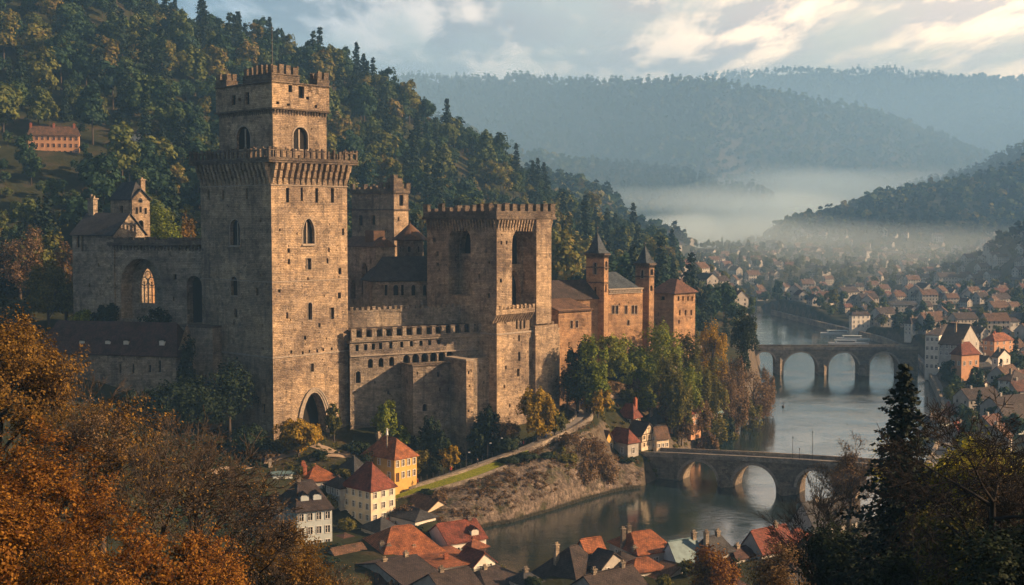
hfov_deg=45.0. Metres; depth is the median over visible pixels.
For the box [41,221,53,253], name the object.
conifer tree
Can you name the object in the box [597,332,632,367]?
tree
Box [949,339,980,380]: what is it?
town house
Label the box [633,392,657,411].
tree
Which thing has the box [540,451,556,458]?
tree
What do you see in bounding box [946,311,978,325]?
distant house
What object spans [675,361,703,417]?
tree
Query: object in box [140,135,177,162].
broadleaf tree
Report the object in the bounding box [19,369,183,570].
tree
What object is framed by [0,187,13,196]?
broadleaf tree
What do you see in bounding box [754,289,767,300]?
distant house
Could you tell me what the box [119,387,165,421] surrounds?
tree
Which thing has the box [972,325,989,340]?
distant house
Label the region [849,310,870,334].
town house
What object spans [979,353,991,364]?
distant house
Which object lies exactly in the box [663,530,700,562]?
town house
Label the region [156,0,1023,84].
sky
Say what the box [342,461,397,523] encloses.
town house
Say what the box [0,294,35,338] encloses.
tree
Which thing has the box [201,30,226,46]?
broadleaf tree
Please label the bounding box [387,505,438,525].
town house
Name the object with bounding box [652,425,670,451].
town house
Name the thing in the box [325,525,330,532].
window
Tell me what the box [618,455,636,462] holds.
tree
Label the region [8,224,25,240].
broadleaf tree
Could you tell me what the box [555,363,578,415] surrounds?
tree
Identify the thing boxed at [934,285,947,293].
distant house
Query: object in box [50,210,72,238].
broadleaf tree
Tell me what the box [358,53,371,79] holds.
conifer tree
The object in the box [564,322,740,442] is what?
bank undergrowth
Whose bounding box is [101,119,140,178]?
broadleaf tree
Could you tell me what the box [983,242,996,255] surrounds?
distant house
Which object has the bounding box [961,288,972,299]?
distant house
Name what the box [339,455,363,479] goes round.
town house
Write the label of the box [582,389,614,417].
tree
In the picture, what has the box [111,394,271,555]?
shade scrub
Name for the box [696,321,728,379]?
tree
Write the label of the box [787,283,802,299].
distant house
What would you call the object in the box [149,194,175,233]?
broadleaf tree
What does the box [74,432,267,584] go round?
tree
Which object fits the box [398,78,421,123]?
broadleaf tree
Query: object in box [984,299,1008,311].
distant house
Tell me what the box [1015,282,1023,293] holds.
distant house
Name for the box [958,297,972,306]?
distant house
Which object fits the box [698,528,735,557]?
town house
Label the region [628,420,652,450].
town house
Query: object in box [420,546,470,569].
town house
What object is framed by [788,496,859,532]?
town house
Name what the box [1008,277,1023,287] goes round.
distant house
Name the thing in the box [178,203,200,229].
broadleaf tree
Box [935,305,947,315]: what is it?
distant house
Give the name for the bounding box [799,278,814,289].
distant house
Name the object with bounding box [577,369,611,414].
tree
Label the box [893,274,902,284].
distant house
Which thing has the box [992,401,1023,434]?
town house
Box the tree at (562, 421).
[547,410,569,434]
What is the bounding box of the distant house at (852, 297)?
[849,294,855,303]
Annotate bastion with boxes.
[400,356,488,459]
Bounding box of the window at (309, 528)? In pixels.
[308,526,312,534]
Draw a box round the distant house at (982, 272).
[975,269,987,275]
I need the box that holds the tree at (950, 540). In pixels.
[896,491,989,584]
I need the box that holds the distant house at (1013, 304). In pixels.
[1007,301,1020,310]
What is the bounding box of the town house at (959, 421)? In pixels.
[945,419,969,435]
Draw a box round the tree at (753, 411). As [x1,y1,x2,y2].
[738,396,764,429]
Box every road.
[401,404,590,492]
[779,311,956,466]
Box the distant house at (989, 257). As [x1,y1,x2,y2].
[987,251,1000,265]
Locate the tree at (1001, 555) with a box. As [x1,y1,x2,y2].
[926,513,1023,584]
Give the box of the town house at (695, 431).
[679,410,700,439]
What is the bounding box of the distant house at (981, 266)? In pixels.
[974,262,989,270]
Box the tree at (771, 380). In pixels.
[760,364,776,409]
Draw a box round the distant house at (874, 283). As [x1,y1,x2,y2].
[864,280,878,291]
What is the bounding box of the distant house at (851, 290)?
[835,285,859,303]
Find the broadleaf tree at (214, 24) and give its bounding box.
[196,11,223,32]
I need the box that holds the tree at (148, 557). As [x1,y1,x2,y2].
[42,489,255,584]
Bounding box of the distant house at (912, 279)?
[902,274,920,285]
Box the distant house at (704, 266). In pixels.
[693,261,709,274]
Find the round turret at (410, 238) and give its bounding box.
[392,223,426,255]
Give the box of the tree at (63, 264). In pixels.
[52,240,72,319]
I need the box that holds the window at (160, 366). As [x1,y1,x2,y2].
[157,360,161,372]
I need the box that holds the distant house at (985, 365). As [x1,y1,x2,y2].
[979,362,991,379]
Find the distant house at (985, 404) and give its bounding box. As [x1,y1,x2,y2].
[979,393,1023,416]
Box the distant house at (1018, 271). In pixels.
[1011,265,1023,277]
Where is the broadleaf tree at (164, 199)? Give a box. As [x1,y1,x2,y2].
[159,192,169,207]
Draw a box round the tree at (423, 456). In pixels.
[412,449,429,473]
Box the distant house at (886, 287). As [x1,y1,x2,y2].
[875,283,890,291]
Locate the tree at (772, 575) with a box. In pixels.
[742,538,815,584]
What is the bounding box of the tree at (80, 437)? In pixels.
[9,393,152,526]
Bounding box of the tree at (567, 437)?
[557,431,591,453]
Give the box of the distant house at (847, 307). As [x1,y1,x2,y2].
[840,303,852,312]
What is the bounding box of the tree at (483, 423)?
[471,403,500,451]
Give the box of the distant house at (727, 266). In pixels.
[724,263,732,272]
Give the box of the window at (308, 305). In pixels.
[307,302,312,320]
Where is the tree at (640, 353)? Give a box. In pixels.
[627,339,658,385]
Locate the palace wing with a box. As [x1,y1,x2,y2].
[608,272,643,356]
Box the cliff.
[429,423,643,527]
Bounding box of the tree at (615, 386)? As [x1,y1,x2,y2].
[607,381,625,392]
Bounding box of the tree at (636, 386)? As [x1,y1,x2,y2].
[624,376,646,390]
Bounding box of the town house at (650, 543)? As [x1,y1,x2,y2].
[607,523,666,562]
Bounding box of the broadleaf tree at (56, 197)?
[42,177,65,213]
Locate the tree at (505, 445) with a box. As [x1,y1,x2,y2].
[491,436,520,452]
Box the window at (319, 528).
[316,525,321,533]
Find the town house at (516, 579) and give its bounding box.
[506,566,545,584]
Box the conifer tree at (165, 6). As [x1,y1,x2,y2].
[158,0,169,18]
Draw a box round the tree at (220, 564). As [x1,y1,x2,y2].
[191,543,254,584]
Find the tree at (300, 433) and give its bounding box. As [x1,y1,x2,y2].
[271,418,324,456]
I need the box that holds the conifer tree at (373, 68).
[369,57,377,75]
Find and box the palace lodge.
[551,298,593,407]
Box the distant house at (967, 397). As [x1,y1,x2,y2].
[952,385,998,419]
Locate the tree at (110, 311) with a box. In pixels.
[90,303,119,320]
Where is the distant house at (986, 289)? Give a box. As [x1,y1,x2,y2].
[979,286,992,293]
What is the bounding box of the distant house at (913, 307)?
[904,305,915,314]
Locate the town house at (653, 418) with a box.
[645,408,666,426]
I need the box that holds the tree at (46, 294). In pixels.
[18,261,73,331]
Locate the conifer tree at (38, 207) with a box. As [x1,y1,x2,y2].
[29,196,43,246]
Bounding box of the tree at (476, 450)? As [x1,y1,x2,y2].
[465,428,484,461]
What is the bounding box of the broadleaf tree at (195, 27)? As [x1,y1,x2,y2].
[190,22,196,36]
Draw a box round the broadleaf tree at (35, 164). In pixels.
[18,152,45,185]
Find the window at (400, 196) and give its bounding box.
[399,195,401,205]
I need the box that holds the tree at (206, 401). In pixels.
[171,370,226,435]
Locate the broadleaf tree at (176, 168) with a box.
[167,161,188,200]
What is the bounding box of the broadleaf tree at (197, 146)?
[182,137,208,208]
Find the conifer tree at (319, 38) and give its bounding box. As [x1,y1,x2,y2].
[314,27,323,46]
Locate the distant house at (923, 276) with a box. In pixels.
[918,274,929,279]
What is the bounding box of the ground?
[0,0,1023,584]
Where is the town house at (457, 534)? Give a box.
[427,515,487,548]
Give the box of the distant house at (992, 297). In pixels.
[984,295,1000,304]
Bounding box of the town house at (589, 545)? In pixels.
[577,536,605,554]
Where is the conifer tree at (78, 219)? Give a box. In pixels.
[66,217,81,280]
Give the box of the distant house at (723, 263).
[720,260,732,269]
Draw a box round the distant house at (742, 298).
[735,288,748,314]
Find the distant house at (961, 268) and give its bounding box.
[958,265,964,272]
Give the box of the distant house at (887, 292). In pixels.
[880,290,891,299]
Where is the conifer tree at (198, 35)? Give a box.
[195,26,202,48]
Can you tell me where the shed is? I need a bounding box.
[267,458,293,478]
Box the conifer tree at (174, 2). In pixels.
[172,0,178,10]
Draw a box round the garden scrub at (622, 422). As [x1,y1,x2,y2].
[596,401,687,476]
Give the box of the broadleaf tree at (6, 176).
[0,171,11,184]
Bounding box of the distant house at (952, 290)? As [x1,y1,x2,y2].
[946,287,958,293]
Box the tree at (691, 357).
[675,330,703,369]
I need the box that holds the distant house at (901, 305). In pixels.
[887,300,916,312]
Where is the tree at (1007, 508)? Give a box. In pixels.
[870,390,1023,584]
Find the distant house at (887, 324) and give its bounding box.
[874,313,890,326]
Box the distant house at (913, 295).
[911,290,917,300]
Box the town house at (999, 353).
[991,346,1011,369]
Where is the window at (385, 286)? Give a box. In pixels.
[384,284,387,295]
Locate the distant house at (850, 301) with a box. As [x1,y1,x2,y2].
[845,299,853,306]
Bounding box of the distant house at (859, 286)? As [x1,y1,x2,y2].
[853,282,863,290]
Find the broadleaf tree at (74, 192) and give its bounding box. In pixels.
[63,189,80,202]
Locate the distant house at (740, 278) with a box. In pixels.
[738,275,747,284]
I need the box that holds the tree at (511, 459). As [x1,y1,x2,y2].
[497,455,522,463]
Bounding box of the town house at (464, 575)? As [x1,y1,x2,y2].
[411,565,481,584]
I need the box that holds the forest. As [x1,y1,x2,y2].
[0,0,737,331]
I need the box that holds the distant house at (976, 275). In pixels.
[965,273,982,280]
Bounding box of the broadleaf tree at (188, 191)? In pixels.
[178,179,200,210]
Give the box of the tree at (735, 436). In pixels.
[727,430,738,439]
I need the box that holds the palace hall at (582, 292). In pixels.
[551,279,599,361]
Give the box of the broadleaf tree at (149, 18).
[140,10,155,26]
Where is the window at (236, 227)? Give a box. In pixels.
[228,218,240,246]
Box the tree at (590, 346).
[571,334,608,411]
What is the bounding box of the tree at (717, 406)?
[707,374,729,444]
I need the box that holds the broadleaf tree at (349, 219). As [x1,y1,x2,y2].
[347,215,351,236]
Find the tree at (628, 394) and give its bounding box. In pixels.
[616,386,647,401]
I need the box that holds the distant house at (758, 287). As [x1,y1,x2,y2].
[751,284,765,295]
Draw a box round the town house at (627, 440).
[611,426,640,456]
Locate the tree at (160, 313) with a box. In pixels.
[137,306,171,322]
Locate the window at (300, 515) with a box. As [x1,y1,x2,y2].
[299,513,303,521]
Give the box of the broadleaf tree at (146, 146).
[134,137,162,175]
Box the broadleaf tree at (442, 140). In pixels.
[423,130,448,151]
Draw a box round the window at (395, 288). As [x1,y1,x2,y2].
[393,285,398,295]
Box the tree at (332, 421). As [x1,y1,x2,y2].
[324,402,342,441]
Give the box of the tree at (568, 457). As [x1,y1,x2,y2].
[553,446,578,470]
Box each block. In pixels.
[69,194,147,313]
[178,322,222,429]
[347,231,396,310]
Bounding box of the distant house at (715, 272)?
[712,269,721,275]
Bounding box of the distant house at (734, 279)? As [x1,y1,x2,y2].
[729,274,739,285]
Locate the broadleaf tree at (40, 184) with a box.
[34,180,46,193]
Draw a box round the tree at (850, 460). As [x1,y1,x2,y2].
[802,424,878,534]
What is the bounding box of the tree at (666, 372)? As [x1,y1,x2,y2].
[650,353,682,433]
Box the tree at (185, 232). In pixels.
[174,211,196,239]
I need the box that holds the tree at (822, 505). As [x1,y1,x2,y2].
[750,471,869,583]
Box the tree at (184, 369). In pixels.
[175,333,196,426]
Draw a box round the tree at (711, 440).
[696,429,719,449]
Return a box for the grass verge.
[395,450,527,497]
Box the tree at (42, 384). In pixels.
[0,303,115,468]
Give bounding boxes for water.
[458,305,940,572]
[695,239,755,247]
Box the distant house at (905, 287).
[901,285,913,291]
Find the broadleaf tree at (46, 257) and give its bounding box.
[30,230,69,277]
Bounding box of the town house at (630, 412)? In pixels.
[620,397,642,422]
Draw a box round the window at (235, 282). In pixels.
[230,276,237,296]
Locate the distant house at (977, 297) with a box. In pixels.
[971,290,987,303]
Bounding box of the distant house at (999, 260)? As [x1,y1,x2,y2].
[992,253,1009,268]
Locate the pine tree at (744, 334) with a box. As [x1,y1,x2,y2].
[730,305,760,391]
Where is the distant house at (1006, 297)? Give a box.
[989,292,1010,301]
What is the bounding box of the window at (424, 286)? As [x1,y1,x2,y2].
[423,285,426,294]
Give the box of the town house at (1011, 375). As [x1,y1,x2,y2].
[996,368,1023,392]
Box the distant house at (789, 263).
[784,261,794,271]
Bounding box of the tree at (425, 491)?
[418,488,436,494]
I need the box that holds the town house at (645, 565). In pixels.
[625,556,663,575]
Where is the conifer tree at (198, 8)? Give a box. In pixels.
[193,0,205,36]
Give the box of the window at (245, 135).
[236,125,250,149]
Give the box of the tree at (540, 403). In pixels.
[515,385,559,441]
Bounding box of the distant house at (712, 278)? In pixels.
[696,272,718,286]
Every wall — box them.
[106,237,201,323]
[346,323,480,429]
[348,303,459,339]
[395,452,529,498]
[538,403,576,438]
[771,310,944,461]
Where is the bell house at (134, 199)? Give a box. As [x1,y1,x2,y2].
[108,174,151,302]
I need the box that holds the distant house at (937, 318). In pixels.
[917,312,943,334]
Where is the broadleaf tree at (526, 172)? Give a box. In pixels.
[519,166,528,181]
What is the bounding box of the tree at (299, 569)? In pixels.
[227,512,341,584]
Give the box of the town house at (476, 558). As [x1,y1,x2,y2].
[457,546,497,568]
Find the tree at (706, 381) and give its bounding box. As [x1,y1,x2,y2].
[692,353,718,412]
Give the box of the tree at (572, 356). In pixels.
[559,341,591,413]
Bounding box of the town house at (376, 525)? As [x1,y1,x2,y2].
[358,516,395,533]
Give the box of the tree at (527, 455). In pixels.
[512,451,539,459]
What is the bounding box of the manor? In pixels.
[27,123,80,152]
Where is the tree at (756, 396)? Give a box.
[743,367,775,419]
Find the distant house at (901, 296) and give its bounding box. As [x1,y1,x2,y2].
[890,291,906,300]
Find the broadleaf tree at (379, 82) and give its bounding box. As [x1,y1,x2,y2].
[371,73,389,88]
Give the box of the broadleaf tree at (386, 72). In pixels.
[378,67,398,86]
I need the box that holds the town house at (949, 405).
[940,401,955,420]
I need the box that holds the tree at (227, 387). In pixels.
[197,357,260,440]
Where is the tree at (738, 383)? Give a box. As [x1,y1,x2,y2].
[718,352,749,428]
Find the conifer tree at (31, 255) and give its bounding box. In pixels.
[23,228,42,290]
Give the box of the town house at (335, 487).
[323,475,346,510]
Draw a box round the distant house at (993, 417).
[972,412,1004,437]
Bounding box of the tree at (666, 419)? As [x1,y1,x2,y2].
[659,399,687,435]
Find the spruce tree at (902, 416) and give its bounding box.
[824,363,948,584]
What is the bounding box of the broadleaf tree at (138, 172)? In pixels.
[125,164,149,195]
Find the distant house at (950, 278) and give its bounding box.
[933,271,957,287]
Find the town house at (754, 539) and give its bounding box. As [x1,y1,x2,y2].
[741,520,794,558]
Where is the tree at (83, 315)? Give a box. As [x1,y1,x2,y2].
[67,309,93,320]
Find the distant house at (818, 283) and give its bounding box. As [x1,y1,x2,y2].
[816,281,827,290]
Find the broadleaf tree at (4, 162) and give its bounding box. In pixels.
[0,158,8,168]
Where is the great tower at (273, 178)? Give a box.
[188,26,358,439]
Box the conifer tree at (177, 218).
[172,215,185,235]
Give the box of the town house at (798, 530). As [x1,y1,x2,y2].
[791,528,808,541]
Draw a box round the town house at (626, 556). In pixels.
[614,544,637,567]
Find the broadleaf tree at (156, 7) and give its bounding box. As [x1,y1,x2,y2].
[152,4,163,14]
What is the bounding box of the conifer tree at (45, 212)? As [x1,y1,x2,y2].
[34,193,58,255]
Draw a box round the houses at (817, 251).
[667,227,1002,273]
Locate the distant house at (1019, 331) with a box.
[1013,323,1023,339]
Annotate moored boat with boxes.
[820,330,848,334]
[828,339,868,344]
[837,335,869,339]
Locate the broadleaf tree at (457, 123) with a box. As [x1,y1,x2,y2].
[439,115,461,144]
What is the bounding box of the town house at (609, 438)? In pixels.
[604,430,614,447]
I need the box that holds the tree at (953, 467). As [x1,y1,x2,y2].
[868,425,1023,565]
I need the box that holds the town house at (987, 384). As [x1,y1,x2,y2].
[968,378,995,388]
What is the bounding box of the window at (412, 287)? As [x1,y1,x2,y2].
[411,285,415,294]
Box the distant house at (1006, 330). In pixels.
[1002,326,1011,336]
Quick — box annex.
[37,320,189,420]
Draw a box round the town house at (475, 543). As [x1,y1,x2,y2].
[462,537,490,548]
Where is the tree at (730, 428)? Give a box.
[722,413,735,440]
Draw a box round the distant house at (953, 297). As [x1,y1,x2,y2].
[941,292,959,303]
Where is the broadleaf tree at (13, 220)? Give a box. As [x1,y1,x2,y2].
[8,212,17,223]
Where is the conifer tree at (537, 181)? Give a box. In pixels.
[532,158,544,198]
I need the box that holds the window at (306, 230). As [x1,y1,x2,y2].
[302,217,316,245]
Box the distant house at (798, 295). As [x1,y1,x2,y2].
[793,289,807,302]
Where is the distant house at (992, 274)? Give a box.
[983,270,1001,282]
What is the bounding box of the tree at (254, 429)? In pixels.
[227,422,273,459]
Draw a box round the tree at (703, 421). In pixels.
[686,395,714,446]
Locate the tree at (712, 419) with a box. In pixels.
[698,415,719,439]
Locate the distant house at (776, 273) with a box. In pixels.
[769,270,779,278]
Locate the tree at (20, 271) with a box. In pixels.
[0,223,43,299]
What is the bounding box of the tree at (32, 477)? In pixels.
[0,414,124,584]
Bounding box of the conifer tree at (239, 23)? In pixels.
[236,15,243,36]
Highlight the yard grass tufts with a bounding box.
[266,437,411,505]
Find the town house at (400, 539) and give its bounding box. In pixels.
[362,524,444,555]
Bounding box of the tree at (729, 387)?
[712,358,737,421]
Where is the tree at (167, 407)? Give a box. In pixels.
[143,379,199,434]
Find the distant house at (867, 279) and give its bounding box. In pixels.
[864,275,879,282]
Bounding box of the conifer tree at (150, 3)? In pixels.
[146,0,154,14]
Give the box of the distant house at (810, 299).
[806,293,819,306]
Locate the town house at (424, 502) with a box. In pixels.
[410,492,446,511]
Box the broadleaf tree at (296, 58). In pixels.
[288,52,302,65]
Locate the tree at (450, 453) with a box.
[438,445,460,468]
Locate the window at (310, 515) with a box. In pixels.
[308,512,312,520]
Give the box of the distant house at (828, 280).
[821,275,833,285]
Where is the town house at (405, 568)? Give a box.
[355,550,437,584]
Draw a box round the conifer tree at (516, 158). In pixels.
[511,143,524,180]
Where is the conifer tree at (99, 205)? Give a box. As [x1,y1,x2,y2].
[97,201,103,212]
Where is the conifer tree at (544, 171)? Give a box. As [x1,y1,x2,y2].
[540,162,550,189]
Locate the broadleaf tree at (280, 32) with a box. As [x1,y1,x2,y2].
[269,28,283,49]
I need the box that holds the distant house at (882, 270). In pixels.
[876,267,887,272]
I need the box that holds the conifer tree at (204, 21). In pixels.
[195,1,209,46]
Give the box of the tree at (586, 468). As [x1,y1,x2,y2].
[575,457,602,484]
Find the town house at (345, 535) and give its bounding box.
[335,532,354,538]
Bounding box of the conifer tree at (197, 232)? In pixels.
[195,229,200,237]
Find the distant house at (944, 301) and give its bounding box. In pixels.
[937,300,955,308]
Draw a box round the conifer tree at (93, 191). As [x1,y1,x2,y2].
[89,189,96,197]
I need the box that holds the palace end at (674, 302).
[654,279,697,361]
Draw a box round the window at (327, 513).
[325,511,329,518]
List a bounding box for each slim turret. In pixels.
[584,222,610,364]
[633,243,656,355]
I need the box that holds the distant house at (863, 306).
[860,304,870,310]
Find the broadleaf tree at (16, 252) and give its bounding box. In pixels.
[0,239,25,274]
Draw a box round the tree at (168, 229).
[150,202,182,239]
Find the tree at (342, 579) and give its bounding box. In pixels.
[319,562,378,584]
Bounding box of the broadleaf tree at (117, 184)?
[105,171,121,189]
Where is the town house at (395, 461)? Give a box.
[361,431,418,494]
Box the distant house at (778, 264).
[770,260,781,269]
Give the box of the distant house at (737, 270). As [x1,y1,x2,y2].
[728,265,742,276]
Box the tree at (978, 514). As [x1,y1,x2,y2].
[962,454,1023,578]
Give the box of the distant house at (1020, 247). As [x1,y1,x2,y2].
[1014,244,1023,254]
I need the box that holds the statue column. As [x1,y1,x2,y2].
[386,428,388,447]
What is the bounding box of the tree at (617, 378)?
[599,366,630,379]
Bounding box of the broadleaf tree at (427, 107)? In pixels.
[412,97,436,122]
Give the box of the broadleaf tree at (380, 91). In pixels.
[376,84,390,98]
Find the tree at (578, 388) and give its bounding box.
[564,372,589,409]
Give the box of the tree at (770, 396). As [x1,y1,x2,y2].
[755,381,775,418]
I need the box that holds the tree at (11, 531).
[0,477,85,584]
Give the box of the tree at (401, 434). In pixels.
[388,425,410,443]
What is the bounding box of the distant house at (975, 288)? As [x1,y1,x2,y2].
[969,286,979,292]
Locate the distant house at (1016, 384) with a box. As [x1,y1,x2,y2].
[1008,377,1023,393]
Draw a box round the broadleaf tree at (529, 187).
[523,184,534,194]
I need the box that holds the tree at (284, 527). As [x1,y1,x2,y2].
[186,483,318,584]
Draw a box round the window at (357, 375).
[355,371,360,383]
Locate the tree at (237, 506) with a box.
[131,406,305,583]
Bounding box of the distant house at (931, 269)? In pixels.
[926,266,935,273]
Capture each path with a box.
[201,449,302,477]
[308,454,359,460]
[309,443,363,458]
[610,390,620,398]
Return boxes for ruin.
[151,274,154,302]
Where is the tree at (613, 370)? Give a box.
[600,359,636,389]
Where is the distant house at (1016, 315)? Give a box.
[1008,312,1022,318]
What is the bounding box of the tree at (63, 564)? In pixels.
[9,517,150,584]
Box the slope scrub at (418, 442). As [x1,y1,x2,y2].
[406,432,543,474]
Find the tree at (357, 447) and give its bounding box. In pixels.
[341,441,370,454]
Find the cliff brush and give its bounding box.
[407,422,641,521]
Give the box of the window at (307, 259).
[306,258,311,269]
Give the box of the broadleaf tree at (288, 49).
[281,34,297,54]
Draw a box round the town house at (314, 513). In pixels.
[282,475,334,544]
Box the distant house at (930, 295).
[916,288,938,304]
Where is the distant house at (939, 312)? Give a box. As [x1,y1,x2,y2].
[931,310,942,315]
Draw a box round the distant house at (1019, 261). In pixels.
[1014,256,1023,265]
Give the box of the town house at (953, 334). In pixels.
[938,322,979,366]
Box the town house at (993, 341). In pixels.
[981,331,1013,357]
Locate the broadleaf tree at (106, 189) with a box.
[78,150,124,212]
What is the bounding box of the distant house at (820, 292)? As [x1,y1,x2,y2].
[811,290,825,295]
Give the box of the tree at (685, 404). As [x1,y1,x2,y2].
[660,369,696,444]
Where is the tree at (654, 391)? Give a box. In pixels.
[643,381,661,411]
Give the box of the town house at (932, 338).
[924,323,947,379]
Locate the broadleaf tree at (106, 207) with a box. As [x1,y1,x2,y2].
[101,202,110,212]
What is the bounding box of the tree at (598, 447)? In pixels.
[582,435,612,470]
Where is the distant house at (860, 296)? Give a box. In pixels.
[855,292,878,306]
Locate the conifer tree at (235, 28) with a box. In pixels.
[230,14,240,45]
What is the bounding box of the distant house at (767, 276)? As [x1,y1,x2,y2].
[765,272,774,279]
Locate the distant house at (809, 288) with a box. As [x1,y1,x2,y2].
[806,285,820,291]
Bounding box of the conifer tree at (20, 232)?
[14,225,28,269]
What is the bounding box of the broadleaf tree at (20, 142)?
[14,133,37,159]
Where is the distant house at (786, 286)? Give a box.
[781,282,790,291]
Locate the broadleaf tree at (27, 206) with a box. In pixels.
[9,194,41,237]
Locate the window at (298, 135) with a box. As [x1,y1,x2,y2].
[292,126,308,150]
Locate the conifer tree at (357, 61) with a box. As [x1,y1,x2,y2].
[351,41,361,78]
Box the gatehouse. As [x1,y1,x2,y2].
[422,203,559,425]
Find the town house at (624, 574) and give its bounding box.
[570,560,648,584]
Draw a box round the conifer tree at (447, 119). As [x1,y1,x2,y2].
[439,98,455,142]
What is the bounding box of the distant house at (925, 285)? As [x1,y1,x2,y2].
[916,282,930,288]
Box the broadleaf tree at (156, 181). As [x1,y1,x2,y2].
[135,151,173,196]
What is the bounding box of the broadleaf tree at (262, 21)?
[250,16,269,35]
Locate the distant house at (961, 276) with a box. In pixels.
[956,272,967,281]
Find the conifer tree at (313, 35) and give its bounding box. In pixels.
[310,30,317,68]
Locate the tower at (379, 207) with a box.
[350,174,410,255]
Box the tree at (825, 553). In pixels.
[787,515,882,584]
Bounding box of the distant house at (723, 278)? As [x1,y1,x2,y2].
[716,274,729,285]
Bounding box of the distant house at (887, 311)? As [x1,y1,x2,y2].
[870,306,895,326]
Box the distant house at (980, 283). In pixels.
[974,278,989,287]
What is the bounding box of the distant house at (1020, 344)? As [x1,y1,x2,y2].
[1013,338,1023,350]
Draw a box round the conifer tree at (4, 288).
[0,228,17,294]
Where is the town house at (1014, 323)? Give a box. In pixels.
[1010,317,1020,331]
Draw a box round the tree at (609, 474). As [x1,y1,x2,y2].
[597,452,620,485]
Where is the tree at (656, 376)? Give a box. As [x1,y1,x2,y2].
[634,364,662,410]
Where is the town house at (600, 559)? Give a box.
[587,547,624,571]
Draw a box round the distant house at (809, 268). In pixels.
[806,265,830,275]
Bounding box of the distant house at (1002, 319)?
[978,311,1010,333]
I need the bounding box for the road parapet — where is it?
[409,402,592,489]
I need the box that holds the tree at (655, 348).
[641,316,683,386]
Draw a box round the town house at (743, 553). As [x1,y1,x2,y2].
[730,542,755,563]
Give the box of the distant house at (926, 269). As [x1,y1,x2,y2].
[915,267,928,273]
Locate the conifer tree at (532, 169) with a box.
[526,160,536,185]
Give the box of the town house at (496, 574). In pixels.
[474,564,517,584]
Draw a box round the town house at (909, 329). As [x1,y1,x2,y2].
[903,315,918,342]
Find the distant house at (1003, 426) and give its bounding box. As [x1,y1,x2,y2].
[980,421,1013,454]
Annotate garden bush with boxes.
[254,449,279,461]
[310,449,327,459]
[315,556,340,564]
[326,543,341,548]
[327,494,337,509]
[333,468,350,478]
[336,517,356,530]
[359,450,374,462]
[387,579,399,584]
[393,504,414,512]
[415,525,424,532]
[429,490,448,501]
[523,576,542,584]
[655,574,673,584]
[675,558,695,575]
[724,557,740,570]
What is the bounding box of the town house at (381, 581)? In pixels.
[374,572,388,584]
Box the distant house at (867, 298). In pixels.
[860,293,873,305]
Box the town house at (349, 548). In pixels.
[326,542,366,555]
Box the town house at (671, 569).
[647,559,682,578]
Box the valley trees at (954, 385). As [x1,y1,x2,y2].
[669,220,1023,449]
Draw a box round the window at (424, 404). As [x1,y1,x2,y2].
[422,403,427,411]
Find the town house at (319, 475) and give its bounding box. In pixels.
[300,460,336,487]
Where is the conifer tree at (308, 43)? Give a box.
[304,40,311,79]
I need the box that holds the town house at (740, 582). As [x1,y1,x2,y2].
[734,578,747,584]
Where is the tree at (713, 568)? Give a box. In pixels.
[685,542,743,584]
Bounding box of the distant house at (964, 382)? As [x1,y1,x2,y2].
[962,367,985,386]
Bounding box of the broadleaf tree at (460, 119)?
[454,116,465,146]
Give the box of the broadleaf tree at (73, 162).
[70,159,77,167]
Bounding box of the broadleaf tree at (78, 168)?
[75,158,99,184]
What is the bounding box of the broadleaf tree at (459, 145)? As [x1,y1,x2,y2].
[455,140,466,155]
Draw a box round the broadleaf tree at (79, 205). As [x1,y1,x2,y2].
[58,196,100,224]
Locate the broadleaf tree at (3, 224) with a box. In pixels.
[0,210,10,230]
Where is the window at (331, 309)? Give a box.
[330,308,332,318]
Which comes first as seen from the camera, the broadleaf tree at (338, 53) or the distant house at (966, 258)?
the broadleaf tree at (338, 53)
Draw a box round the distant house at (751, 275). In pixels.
[744,269,760,283]
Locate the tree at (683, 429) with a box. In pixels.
[671,416,695,445]
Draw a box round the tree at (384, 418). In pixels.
[369,399,397,435]
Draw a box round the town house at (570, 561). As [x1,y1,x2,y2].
[531,542,590,580]
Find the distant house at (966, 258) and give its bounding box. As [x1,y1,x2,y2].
[960,253,975,265]
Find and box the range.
[360,256,426,309]
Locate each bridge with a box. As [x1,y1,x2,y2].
[641,447,932,498]
[754,345,917,375]
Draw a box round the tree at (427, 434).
[418,415,440,457]
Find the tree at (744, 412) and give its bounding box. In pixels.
[723,388,749,435]
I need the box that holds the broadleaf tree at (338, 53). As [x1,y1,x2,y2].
[323,44,346,89]
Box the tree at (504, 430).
[491,418,520,438]
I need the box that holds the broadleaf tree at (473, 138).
[453,126,480,151]
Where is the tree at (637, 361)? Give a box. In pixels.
[624,352,646,375]
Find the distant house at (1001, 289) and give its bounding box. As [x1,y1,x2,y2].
[993,286,1008,292]
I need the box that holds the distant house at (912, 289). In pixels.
[908,284,920,300]
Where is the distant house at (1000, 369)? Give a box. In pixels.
[986,363,1020,390]
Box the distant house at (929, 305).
[916,301,933,310]
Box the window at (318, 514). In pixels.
[316,512,321,519]
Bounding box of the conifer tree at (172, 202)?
[163,177,187,227]
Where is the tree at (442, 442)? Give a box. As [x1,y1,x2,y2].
[429,429,450,460]
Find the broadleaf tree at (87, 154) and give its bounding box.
[80,150,92,162]
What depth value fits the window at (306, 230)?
298.48 m
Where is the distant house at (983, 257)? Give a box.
[977,254,986,262]
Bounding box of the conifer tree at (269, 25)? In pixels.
[264,16,273,42]
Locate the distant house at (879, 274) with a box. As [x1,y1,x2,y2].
[873,270,883,280]
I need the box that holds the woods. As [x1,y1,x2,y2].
[362,64,1023,245]

